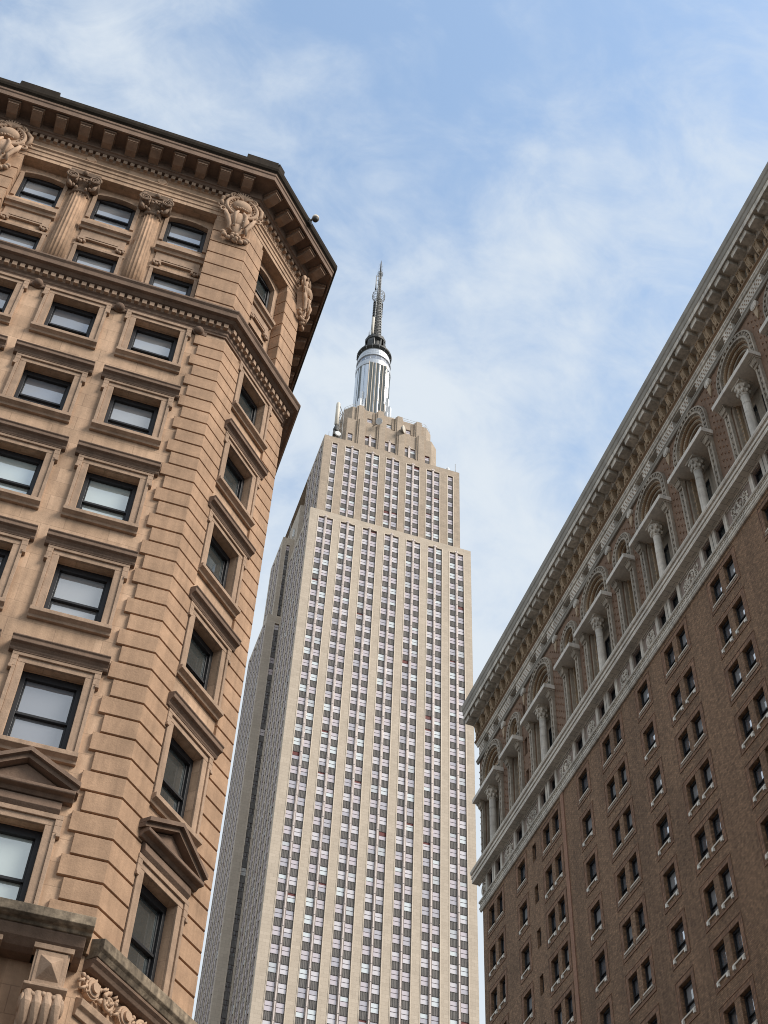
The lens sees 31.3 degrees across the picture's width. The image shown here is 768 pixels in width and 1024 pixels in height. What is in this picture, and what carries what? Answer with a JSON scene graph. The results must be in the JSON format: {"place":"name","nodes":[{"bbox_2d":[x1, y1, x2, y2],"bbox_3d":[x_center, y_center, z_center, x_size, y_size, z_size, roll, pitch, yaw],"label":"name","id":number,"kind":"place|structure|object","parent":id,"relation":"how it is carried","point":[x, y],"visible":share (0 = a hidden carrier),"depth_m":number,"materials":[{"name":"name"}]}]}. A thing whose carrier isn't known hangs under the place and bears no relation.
{"place":"outdoors","nodes":[
{"label":"outdoors","id":0,"kind":"place"},
{"bbox_2d":[0,0,767,1023],"label":"sky","id":1,"kind":"structure","parent":0,"point":[542,191],"materials":[{"name":"blue"}]},
{"label":"ground","id":2,"kind":"structure","parent":0,"visible":0},
{"bbox_2d":[0,77,336,1023],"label":"sandstone building","id":3,"kind":"structure","parent":2,"relation":"on","point":[162,297],"depth_m":40.37,"materials":[{"name":"beige stone"}]},
{"bbox_2d":[0,334,7,350],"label":"window","id":4,"kind":"structure","parent":3,"relation":"in","point":[3,338],"depth_m":43.21,"materials":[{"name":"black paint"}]},
{"bbox_2d":[0,271,29,324],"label":"window","id":5,"kind":"structure","parent":3,"relation":"in","point":[9,298],"depth_m":45.71,"materials":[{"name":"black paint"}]},
{"bbox_2d":[0,515,37,610],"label":"window","id":6,"kind":"structure","parent":3,"relation":"in","point":[17,533],"depth_m":37.29,"materials":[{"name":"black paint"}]},
{"bbox_2d":[0,219,47,250],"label":"window","id":7,"kind":"structure","parent":3,"relation":"in","point":[9,235],"depth_m":49.20,"materials":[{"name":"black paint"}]},
{"bbox_2d":[0,417,68,509],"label":"window","id":8,"kind":"structure","parent":3,"relation":"in","point":[23,478],"depth_m":40.20,"materials":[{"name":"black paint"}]},
{"bbox_2d":[0,170,68,231],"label":"window","id":9,"kind":"structure","parent":3,"relation":"in","point":[51,192],"depth_m":51.35,"materials":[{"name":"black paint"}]},
{"bbox_2d":[0,746,81,904],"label":"window","id":10,"kind":"structure","parent":3,"relation":"in","point":[34,789],"depth_m":31.30,"materials":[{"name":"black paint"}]},
{"bbox_2d":[0,339,95,423],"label":"window","id":11,"kind":"structure","parent":3,"relation":"in","point":[37,394],"depth_m":43.06,"materials":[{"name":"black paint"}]},
{"bbox_2d":[0,632,110,766],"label":"window","id":12,"kind":"structure","parent":3,"relation":"in","point":[43,711],"depth_m":34.20,"materials":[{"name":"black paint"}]},
{"bbox_2d":[29,285,111,349],"bbox_3d":[-10.461,-6.347,45.677,2.310,2.690,0.700,16,-51,-10],"label":"window","id":13,"kind":"structure","parent":3,"relation":"in","point":[65,323],"depth_m":45.91,"materials":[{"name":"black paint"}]},
{"bbox_2d":[27,528,137,637],"bbox_3d":[-8.210,2.046,37.053,2.520,3.198,0.795,16,-51,-10],"label":"window","id":14,"kind":"structure","parent":3,"relation":"in","point":[76,599],"depth_m":37.33,"materials":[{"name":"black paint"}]},
{"bbox_2d":[67,241,123,273],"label":"window","id":15,"kind":"structure","parent":3,"relation":"in","point":[81,257],"depth_m":49.67,"materials":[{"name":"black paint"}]},
{"bbox_2d":[76,193,140,254],"bbox_3d":[-10.311,-10.793,51.457,1.880,3.960,0.640,16,-51,-10],"label":"window","id":16,"kind":"structure","parent":3,"relation":"in","point":[112,210],"depth_m":51.87,"materials":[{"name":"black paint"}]},
{"bbox_2d":[60,439,161,535],"bbox_3d":[-8.065,-0.565,40.145,2.520,3.178,0.795,16,-51,-10],"label":"window","id":17,"kind":"structure","parent":3,"relation":"in","point":[104,502],"depth_m":40.46,"materials":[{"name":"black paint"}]},
{"bbox_2d":[89,364,180,449],"bbox_3d":[-7.921,-3.157,43.215,2.520,3.098,0.795,16,-51,-10],"label":"window","id":18,"kind":"structure","parent":3,"relation":"in","point":[125,419],"depth_m":43.57,"materials":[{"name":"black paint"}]},
{"bbox_2d":[114,309,192,374],"bbox_3d":[-7.798,-5.602,46.181,2.310,2.690,0.700,16,-51,-10],"label":"window","id":19,"kind":"structure","parent":3,"relation":"in","point":[147,347],"depth_m":46.43,"materials":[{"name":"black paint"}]},
{"bbox_2d":[120,816,208,998],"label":"window","id":20,"kind":"structure","parent":3,"relation":"in","point":[171,861],"depth_m":32.67,"materials":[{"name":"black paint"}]},
{"bbox_2d":[145,265,198,296],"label":"window","id":21,"kind":"structure","parent":3,"relation":"in","point":[158,280],"depth_m":50.19,"materials":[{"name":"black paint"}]},
{"bbox_2d":[151,215,211,277],"bbox_3d":[-7.649,-10.048,51.961,1.880,3.960,0.640,16,-51,-10],"label":"window","id":22,"kind":"structure","parent":3,"relation":"in","point":[190,234],"depth_m":52.39,"materials":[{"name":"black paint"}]},
{"bbox_2d":[148,691,224,848],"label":"window","id":23,"kind":"structure","parent":3,"relation":"in","point":[171,783],"depth_m":35.84,"materials":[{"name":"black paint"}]},
{"bbox_2d":[176,585,241,721],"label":"window","id":24,"kind":"structure","parent":3,"relation":"in","point":[194,666],"depth_m":38.95,"materials":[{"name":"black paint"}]},
{"bbox_2d":[197,495,255,617],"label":"window","id":25,"kind":"structure","parent":3,"relation":"in","point":[213,567],"depth_m":42.05,"materials":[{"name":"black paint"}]},
{"bbox_2d":[215,418,268,529],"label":"window","id":26,"kind":"structure","parent":3,"relation":"in","point":[230,482],"depth_m":45.14,"materials":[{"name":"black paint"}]},
{"bbox_2d":[231,360,271,452],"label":"window","id":27,"kind":"structure","parent":3,"relation":"in","point":[244,408],"depth_m":48.00,"materials":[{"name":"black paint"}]},
{"bbox_2d":[250,265,275,340],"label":"window","id":28,"kind":"structure","parent":3,"relation":"in","point":[264,320],"depth_m":52.99,"materials":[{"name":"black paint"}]},
{"bbox_2d":[194,261,478,1023],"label":"art deco skyscraper","id":29,"kind":"structure","parent":2,"relation":"on","point":[345,890],"depth_m":291.23,"materials":[{"name":"stone"}]},
{"bbox_2d":[264,1000,272,1010],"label":"window","id":30,"kind":"structure","parent":29,"relation":"in","point":[268,1004],"depth_m":240.24,"materials":[{"name":"white glass"}]},
{"bbox_2d":[266,980,274,991],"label":"window","id":31,"kind":"structure","parent":29,"relation":"in","point":[270,985],"depth_m":243.10,"materials":[{"name":"white glass"}]},
{"bbox_2d":[276,1002,284,1013],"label":"window","id":32,"kind":"structure","parent":29,"relation":"in","point":[279,1006],"depth_m":240.65,"materials":[{"name":"white glass"}]},
{"bbox_2d":[278,983,286,993],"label":"window","id":33,"kind":"structure","parent":29,"relation":"in","point":[281,987],"depth_m":243.49,"materials":[{"name":"white glass"}]},
{"bbox_2d":[296,1006,303,1017],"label":"window","id":34,"kind":"structure","parent":29,"relation":"in","point":[299,1010],"depth_m":241.30,"materials":[{"name":"white glass"}]},
{"bbox_2d":[307,1009,315,1019],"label":"window","id":35,"kind":"structure","parent":29,"relation":"in","point":[311,1015],"depth_m":241.65,"materials":[{"name":"white glass"}]},
{"bbox_2d":[309,989,317,1000],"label":"window","id":36,"kind":"structure","parent":29,"relation":"in","point":[312,993],"depth_m":244.50,"materials":[{"name":"white glass"}]},
{"bbox_2d":[195,419,467,1023],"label":"windows","id":37,"kind":"structure","parent":29,"relation":"in","point":[323,747],"depth_m":300.16,"materials":[{"name":"grey glass"}]},
{"bbox_2d":[332,402,343,438],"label":"radome antenna","id":38,"kind":"object","parent":29,"relation":"on","point":[337,422],"visible":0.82,"depth_m":381.25,"materials":[{"name":"plastic"}]},
{"bbox_2d":[462,162,767,1023],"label":"brick hotel","id":39,"kind":"structure","parent":2,"relation":"on","point":[614,708],"depth_m":81.73,"materials":[{"name":"brick"}]},
{"bbox_2d":[490,991,497,1020],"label":"window","id":40,"kind":"structure","parent":39,"relation":"in","point":[495,995],"depth_m":91.69,"materials":[{"name":"black paint"}]},
{"bbox_2d":[487,883,504,939],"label":"window","id":41,"kind":"structure","parent":39,"relation":"in","point":[502,902],"depth_m":95.82,"materials":[{"name":"brown brick"}]},
{"bbox_2d":[488,925,506,981],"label":"window","id":42,"kind":"structure","parent":39,"relation":"in","point":[503,941],"depth_m":93.44,"materials":[{"name":"black paint"}]},
{"bbox_2d":[489,967,507,1023],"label":"window frame","id":43,"kind":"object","parent":39,"relation":"in","point":[505,985],"depth_m":90.91,"materials":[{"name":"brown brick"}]},
{"bbox_2d":[515,851,527,896],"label":"window","id":44,"kind":"structure","parent":39,"relation":"in","point":[524,874],"depth_m":93.12,"materials":[{"name":"black paint"}]},
{"bbox_2d":[517,891,529,940],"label":"window","id":45,"kind":"structure","parent":39,"relation":"in","point":[526,912],"depth_m":90.70,"materials":[{"name":"black paint"}]},
{"bbox_2d":[519,934,532,984],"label":"window","id":46,"kind":"structure","parent":39,"relation":"in","point":[528,954],"depth_m":88.21,"materials":[{"name":"black paint"}]},
{"bbox_2d":[521,980,534,1023],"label":"window","id":47,"kind":"structure","parent":39,"relation":"in","point":[530,1000],"depth_m":85.84,"materials":[{"name":"black paint"}]},
{"bbox_2d":[543,828,551,855],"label":"window","id":48,"kind":"structure","parent":39,"relation":"in","point":[548,843],"depth_m":90.50,"materials":[{"name":"black paint"}]},
{"bbox_2d":[545,869,553,898],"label":"window","id":49,"kind":"structure","parent":39,"relation":"in","point":[551,885],"depth_m":88.01,"materials":[{"name":"black paint"}]},
{"bbox_2d":[540,801,561,861],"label":"window","id":50,"kind":"structure","parent":39,"relation":"in","point":[558,825],"depth_m":89.80,"materials":[{"name":"black paint"}]},
{"bbox_2d":[548,912,556,943],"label":"window","id":51,"kind":"structure","parent":39,"relation":"in","point":[554,932],"depth_m":85.54,"materials":[{"name":"black glass"}]},
{"bbox_2d":[543,842,564,903],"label":"window","id":52,"kind":"structure","parent":39,"relation":"in","point":[561,866],"depth_m":87.35,"materials":[{"name":"brown brick"}]},
{"bbox_2d":[551,959,559,991],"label":"window","id":53,"kind":"structure","parent":39,"relation":"in","point":[556,964],"depth_m":83.11,"materials":[{"name":"black paint"}]},
{"bbox_2d":[545,886,568,949],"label":"window","id":54,"kind":"structure","parent":39,"relation":"in","point":[564,905],"depth_m":84.85,"materials":[{"name":"brown brick"}]},
{"bbox_2d":[548,932,572,997],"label":"window","id":55,"kind":"structure","parent":39,"relation":"in","point":[568,957],"depth_m":82.36,"materials":[{"name":"brown brick"}]},
{"bbox_2d":[551,981,576,1023],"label":"window","id":56,"kind":"structure","parent":39,"relation":"in","point":[571,1000],"depth_m":79.96,"materials":[{"name":"black paint"}]},
{"bbox_2d":[575,760,590,809],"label":"window","id":57,"kind":"structure","parent":39,"relation":"in","point":[586,784],"depth_m":86.79,"materials":[{"name":"black paint"}]},
{"bbox_2d":[579,801,595,852],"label":"window","id":58,"kind":"structure","parent":39,"relation":"in","point":[590,824],"depth_m":84.35,"materials":[{"name":"black paint"}]},
{"bbox_2d":[583,844,599,897],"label":"window","id":59,"kind":"structure","parent":39,"relation":"in","point":[594,865],"depth_m":81.86,"materials":[{"name":"black paint"}]},
{"bbox_2d":[587,891,604,946],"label":"window","id":60,"kind":"structure","parent":39,"relation":"in","point":[598,913],"depth_m":79.38,"materials":[{"name":"black paint"}]},
{"bbox_2d":[591,940,609,998],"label":"window","id":61,"kind":"structure","parent":39,"relation":"in","point":[604,972],"depth_m":76.88,"materials":[{"name":"black paint"}]},
{"bbox_2d":[596,993,614,1023],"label":"window","id":62,"kind":"structure","parent":39,"relation":"in","point":[608,1015],"depth_m":74.82,"materials":[{"name":"black paint"}]},
{"bbox_2d":[603,738,612,769],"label":"window","id":63,"kind":"structure","parent":39,"relation":"in","point":[608,749],"depth_m":84.63,"materials":[{"name":"black paint"}]},
{"bbox_2d":[605,636,610,658],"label":"arcade window","id":64,"kind":"structure","parent":39,"relation":"in","point":[607,643],"depth_m":91.45,"materials":[{"name":"black glass"}]},
{"bbox_2d":[599,711,624,774],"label":"window","id":65,"kind":"structure","parent":39,"relation":"in","point":[619,730],"depth_m":83.90,"materials":[{"name":"black paint"}]},
{"bbox_2d":[607,781,617,812],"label":"window","id":66,"kind":"structure","parent":39,"relation":"in","point":[614,799],"depth_m":82.15,"materials":[{"name":"grey glass"}]},
{"bbox_2d":[603,752,630,817],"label":"window","id":67,"kind":"structure","parent":39,"relation":"in","point":[625,775],"depth_m":81.42,"materials":[{"name":"brown brick"}]},
{"bbox_2d":[612,824,623,858],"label":"window","id":68,"kind":"structure","parent":39,"relation":"in","point":[619,843],"depth_m":79.65,"materials":[{"name":"black paint"}]},
{"bbox_2d":[608,796,636,863],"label":"window","id":69,"kind":"structure","parent":39,"relation":"in","point":[630,816],"depth_m":78.93,"materials":[{"name":"brown brick"}]},
{"bbox_2d":[618,872,628,907],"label":"window","id":70,"kind":"structure","parent":39,"relation":"in","point":[625,893],"depth_m":77.13,"materials":[{"name":"black paint"}]},
{"bbox_2d":[613,842,642,912],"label":"window","id":71,"kind":"structure","parent":39,"relation":"in","point":[636,863],"depth_m":76.45,"materials":[{"name":"brown brick"}]},
{"bbox_2d":[623,921,634,958],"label":"window","id":72,"kind":"structure","parent":39,"relation":"in","point":[631,945],"depth_m":74.66,"materials":[{"name":"black paint"}]},
{"bbox_2d":[619,893,649,964],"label":"window","id":73,"kind":"structure","parent":39,"relation":"in","point":[642,913],"depth_m":73.97,"materials":[{"name":"brown brick"}]},
{"bbox_2d":[629,975,641,1014],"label":"window","id":74,"kind":"structure","parent":39,"relation":"in","point":[637,1001],"depth_m":72.16,"materials":[{"name":"black paint"}]},
{"bbox_2d":[624,946,656,1020],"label":"window","id":75,"kind":"structure","parent":39,"relation":"in","point":[649,966],"depth_m":71.49,"materials":[{"name":"brown brick"}]},
{"bbox_2d":[634,671,652,723],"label":"window","id":76,"kind":"structure","parent":39,"relation":"in","point":[646,694],"depth_m":81.38,"materials":[{"name":"black paint"}]},
{"bbox_2d":[639,712,659,766],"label":"window","id":77,"kind":"structure","parent":39,"relation":"in","point":[652,736],"depth_m":78.95,"materials":[{"name":"black paint"}]},
{"bbox_2d":[639,1003,660,1023],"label":"window","id":78,"kind":"structure","parent":39,"relation":"in","point":[656,1010],"depth_m":69.24,"materials":[{"name":"black paint"}]},
{"bbox_2d":[646,756,666,812],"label":"window","id":79,"kind":"structure","parent":39,"relation":"in","point":[659,779],"depth_m":76.45,"materials":[{"name":"black paint"}]},
{"bbox_2d":[652,803,673,861],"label":"window","id":80,"kind":"structure","parent":39,"relation":"in","point":[666,830],"depth_m":73.97,"materials":[{"name":"brown brick"}]},
{"bbox_2d":[664,543,670,565],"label":"arcade window","id":81,"kind":"structure","parent":39,"relation":"in","point":[666,550],"depth_m":85.99,"materials":[{"name":"black glass"}]},
{"bbox_2d":[659,853,681,914],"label":"window","id":82,"kind":"structure","parent":39,"relation":"in","point":[673,878],"depth_m":71.50,"materials":[{"name":"brown brick"}]},
{"bbox_2d":[666,646,677,679],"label":"window","id":83,"kind":"structure","parent":39,"relation":"in","point":[671,659],"depth_m":79.27,"materials":[{"name":"black paint"}]},
{"bbox_2d":[660,616,691,684],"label":"window","id":84,"kind":"structure","parent":39,"relation":"in","point":[684,637],"depth_m":78.53,"materials":[{"name":"brown brick"}]},
{"bbox_2d":[673,688,683,721],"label":"window","id":85,"kind":"structure","parent":39,"relation":"in","point":[678,700],"depth_m":76.88,"materials":[{"name":"black glass"}]},
{"bbox_2d":[666,906,690,970],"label":"window","id":86,"kind":"structure","parent":39,"relation":"in","point":[681,932],"depth_m":69.00,"materials":[{"name":"black paint"}]},
{"bbox_2d":[667,657,699,727],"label":"window","id":87,"kind":"structure","parent":39,"relation":"in","point":[693,686],"depth_m":76.08,"materials":[{"name":"brown brick"}]},
{"bbox_2d":[680,732,692,768],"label":"window","id":88,"kind":"structure","parent":39,"relation":"in","point":[685,741],"depth_m":74.28,"materials":[{"name":"black glass"}]},
{"bbox_2d":[674,964,699,1023],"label":"window","id":89,"kind":"structure","parent":39,"relation":"in","point":[690,990],"depth_m":66.57,"materials":[{"name":"black paint"}]},
{"bbox_2d":[674,701,707,773],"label":"window","id":90,"kind":"structure","parent":39,"relation":"in","point":[700,724],"depth_m":73.56,"materials":[{"name":"black paint"}]},
{"bbox_2d":[688,779,699,816],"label":"window","id":91,"kind":"structure","parent":39,"relation":"in","point":[693,788],"depth_m":71.88,"materials":[{"name":"black paint"}]},
{"bbox_2d":[682,748,717,823],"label":"window","id":92,"kind":"structure","parent":39,"relation":"in","point":[709,772],"depth_m":71.10,"materials":[{"name":"black paint"}]},
{"bbox_2d":[697,830,709,869],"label":"window","id":93,"kind":"structure","parent":39,"relation":"in","point":[702,838],"depth_m":69.40,"materials":[{"name":"black glass"}]},
{"bbox_2d":[690,798,727,876],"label":"window","id":94,"kind":"structure","parent":39,"relation":"in","point":[718,821],"depth_m":68.61,"materials":[{"name":"brown brick"}]},
{"bbox_2d":[706,885,719,926],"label":"window","id":95,"kind":"structure","parent":39,"relation":"in","point":[714,909],"depth_m":66.90,"materials":[{"name":"black glass"}]},
{"bbox_2d":[712,578,724,611],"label":"window","id":96,"kind":"structure","parent":39,"relation":"in","point":[719,595],"depth_m":75.69,"materials":[{"name":"black glass"}]},
{"bbox_2d":[699,852,738,933],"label":"window","id":97,"kind":"structure","parent":39,"relation":"in","point":[728,876],"depth_m":66.15,"materials":[{"name":"black paint"}]},
{"bbox_2d":[705,545,740,616],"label":"window frame","id":98,"kind":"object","parent":39,"relation":"in","point":[733,571],"depth_m":74.95,"materials":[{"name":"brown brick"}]},
{"bbox_2d":[716,943,729,987],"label":"window","id":99,"kind":"structure","parent":39,"relation":"in","point":[721,952],"depth_m":64.39,"materials":[{"name":"black glass"}]},
{"bbox_2d":[722,619,733,653],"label":"window","id":100,"kind":"structure","parent":39,"relation":"in","point":[728,637],"depth_m":73.31,"materials":[{"name":"black paint"}]},
{"bbox_2d":[708,910,749,994],"bbox_3d":[16.153,20.505,63.684,0.540,2.550,3.230,16,-51,-10],"label":"window","id":101,"kind":"structure","parent":39,"relation":"in","point":[739,936],"depth_m":63.64,"materials":[{"name":"black paint"}]},
{"bbox_2d":[714,586,750,660],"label":"window","id":102,"kind":"structure","parent":39,"relation":"in","point":[743,614],"depth_m":72.50,"materials":[{"name":"black paint"}]},
{"bbox_2d":[728,1006,737,1023],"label":"window","id":103,"kind":"structure","parent":39,"relation":"in","point":[732,1016],"depth_m":62.34,"materials":[{"name":"black glass"}]},
{"bbox_2d":[731,664,744,700],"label":"window","id":104,"kind":"structure","parent":39,"relation":"in","point":[736,674],"depth_m":70.70,"materials":[{"name":"black glass"}]},
{"bbox_2d":[718,973,761,1023],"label":"window","id":105,"kind":"structure","parent":39,"relation":"in","point":[751,1000],"depth_m":61.28,"materials":[{"name":"black paint"}]},
{"bbox_2d":[723,629,761,706],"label":"window","id":106,"kind":"structure","parent":39,"relation":"in","point":[753,656],"depth_m":69.98,"materials":[{"name":"brown brick"}]},
{"bbox_2d":[742,710,754,748],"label":"window","id":107,"kind":"structure","parent":39,"relation":"in","point":[746,720],"depth_m":68.33,"materials":[{"name":"black glass"}]},
{"bbox_2d":[733,676,767,755],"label":"window","id":108,"kind":"structure","parent":39,"relation":"in","point":[762,701],"depth_m":67.66,"materials":[{"name":"brown brick"}]},
{"bbox_2d":[743,738,767,809],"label":"window","id":109,"kind":"structure","parent":39,"relation":"in","point":[746,768],"depth_m":65.90,"materials":[{"name":"brown brick"}]},
{"bbox_2d":[753,762,766,802],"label":"window","id":110,"kind":"structure","parent":39,"relation":"in","point":[757,771],"depth_m":65.82,"materials":[{"name":"black glass"}]},
{"bbox_2d":[755,807,767,866],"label":"window","id":111,"kind":"structure","parent":39,"relation":"in","point":[758,827],"depth_m":63.74,"materials":[{"name":"black paint"}]},
{"bbox_2d":[756,494,767,541],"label":"window frame","id":112,"kind":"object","parent":39,"relation":"in","point":[759,512],"depth_m":72.50,"materials":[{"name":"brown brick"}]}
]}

